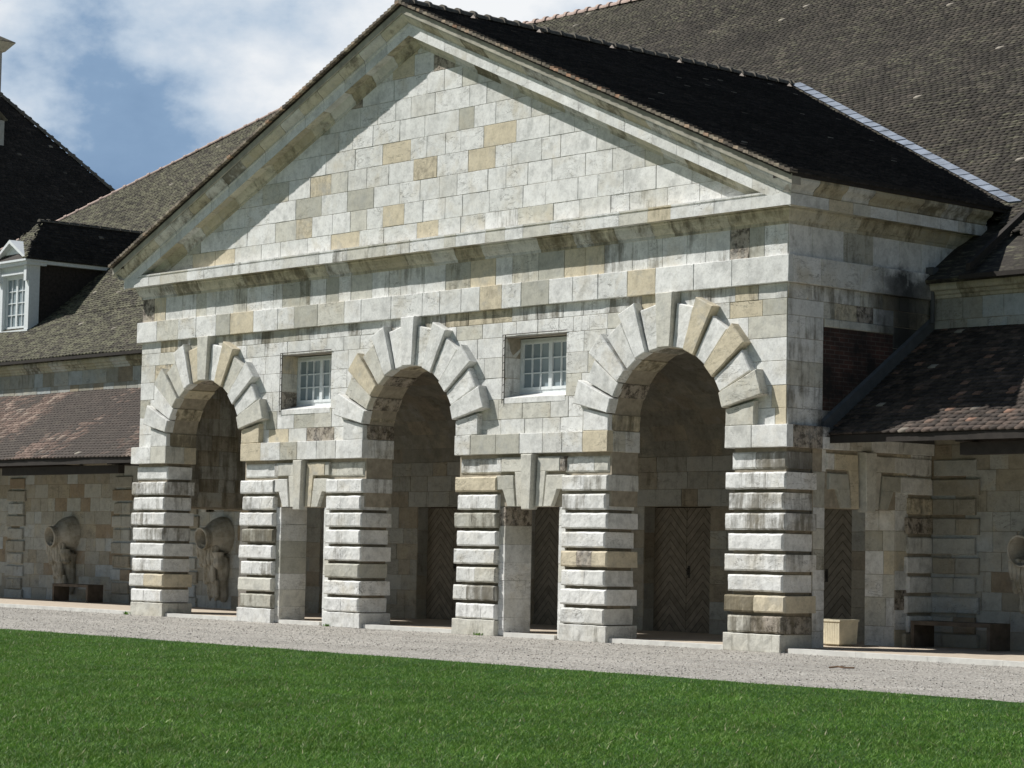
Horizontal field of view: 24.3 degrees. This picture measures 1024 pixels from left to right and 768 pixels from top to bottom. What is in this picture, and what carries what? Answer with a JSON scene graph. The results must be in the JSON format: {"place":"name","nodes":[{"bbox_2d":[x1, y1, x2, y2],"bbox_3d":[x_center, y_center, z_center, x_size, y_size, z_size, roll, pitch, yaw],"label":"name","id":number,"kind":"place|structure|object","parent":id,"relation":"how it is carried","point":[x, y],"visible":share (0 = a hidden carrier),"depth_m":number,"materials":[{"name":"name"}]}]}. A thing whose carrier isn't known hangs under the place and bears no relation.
{"place":"outdoors","nodes":[
{"label":"outdoors","id":0,"kind":"place"},
{"bbox_2d":[0,0,617,189],"label":"sky","id":1,"kind":"structure","parent":0,"point":[131,88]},
{"bbox_2d":[0,607,1023,702],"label":"gravel path","id":2,"kind":"structure","parent":0,"point":[880,681],"depth_m":37.26,"materials":[{"name":"grey gravel"}]},
{"bbox_2d":[829,666,854,668],"bbox_3d":[4.703,4.037,33.864,0.169,0.046,0.395,4,-5,-33],"label":"twig","id":3,"kind":"object","parent":2,"relation":"on","point":[843,667],"visible":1,"depth_m":33.82,"materials":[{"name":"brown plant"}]},
{"bbox_2d":[0,628,1023,767],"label":"lawn","id":4,"kind":"structure","parent":0,"point":[786,700],"depth_m":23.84,"materials":[{"name":"plant"}]},
{"bbox_2d":[0,597,1023,661],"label":"walkway","id":5,"kind":"structure","parent":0,"point":[937,651],"depth_m":44.88,"materials":[{"name":"grey stone"}]},
{"bbox_2d":[52,583,102,602],"bbox_3d":[-11.275,5.420,61.667,0.470,0.455,1.720,5,-5,-42],"label":"bench","id":6,"kind":"object","parent":5,"relation":"on","point":[60,592],"visible":1,"depth_m":61.31,"materials":[{"name":"wood"}]},
{"bbox_2d":[0,0,1023,650],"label":"hall","id":7,"kind":"structure","parent":5,"relation":"on","point":[942,78],"depth_m":56.51,"materials":[{"name":"stone"}]},
{"bbox_2d":[0,603,1023,666],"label":"kerb","id":8,"kind":"structure","parent":5,"relation":"on","point":[953,660],"depth_m":41.70,"materials":[{"name":"stone"}]},
{"bbox_2d":[108,0,1021,652],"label":"entrance pavilion","id":9,"kind":"structure","parent":5,"relation":"on","point":[472,322],"depth_m":45.48,"materials":[{"name":"stone"}]},
{"bbox_2d":[279,349,331,414],"bbox_3d":[-4.135,-0.020,49.706,0.513,1.308,1.757,5,-5,-42],"label":"window","id":10,"kind":"structure","parent":9,"relation":"in","point":[311,386],"depth_m":50.16,"materials":[{"name":"white paint"}]},
{"bbox_2d":[426,507,463,619],"bbox_3d":[-1.262,3.962,52.069,0.172,2.520,1.800,5,-5,-42],"label":"door","id":11,"kind":"structure","parent":9,"relation":"in","point":[442,534],"depth_m":52.34,"materials":[{"name":"black wood"}]},
{"bbox_2d":[501,329,566,403],"bbox_3d":[0.586,-0.301,44.450,0.513,1.308,1.757,5,-5,-42],"label":"window","id":12,"kind":"structure","parent":9,"relation":"in","point":[540,369],"depth_m":44.79,"materials":[{"name":"white paint"}]},
{"bbox_2d":[534,507,560,624],"bbox_3d":[1.118,3.823,49.458,0.120,2.520,1.800,5,-5,-42],"label":"door","id":13,"kind":"structure","parent":9,"relation":"in","point":[546,582],"depth_m":49.81,"materials":[{"name":"black wood"}]},
{"bbox_2d":[653,507,710,632],"bbox_3d":[3.460,3.681,46.813,0.172,2.520,1.800,5,-5,-42],"label":"door","id":14,"kind":"structure","parent":9,"relation":"in","point":[682,534],"depth_m":46.88,"materials":[{"name":"black wood"}]},
{"bbox_2d":[824,509,851,618],"bbox_3d":[5.798,3.518,44.167,0.112,2.440,1.788,5,-5,-42],"label":"door","id":15,"kind":"structure","parent":9,"relation":"in","point":[837,522],"depth_m":43.93,"materials":[{"name":"black wood"}]},
{"bbox_2d":[823,619,858,645],"bbox_3d":[5.630,4.289,41.048,0.520,0.449,0.520,5,-5,-42],"label":"planter","id":16,"kind":"object","parent":5,"relation":"on","point":[840,632],"visible":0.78,"depth_m":40.86,"materials":[{"name":"wood"}]},
{"bbox_2d":[911,620,1009,650],"bbox_3d":[7.627,4.283,40.468,0.560,0.455,1.670,5,-5,-42],"label":"bench","id":17,"kind":"object","parent":5,"relation":"on","point":[998,635],"visible":1,"depth_m":40.17,"materials":[{"name":"stone"}]},
{"label":"ground","id":18,"kind":"structure","parent":0,"visible":0},
{"bbox_2d":[0,36,114,247],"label":"neighbouring house","id":19,"kind":"structure","parent":18,"relation":"on","point":[43,176],"depth_m":107.45,"materials":[{"name":"tile"}]}
]}

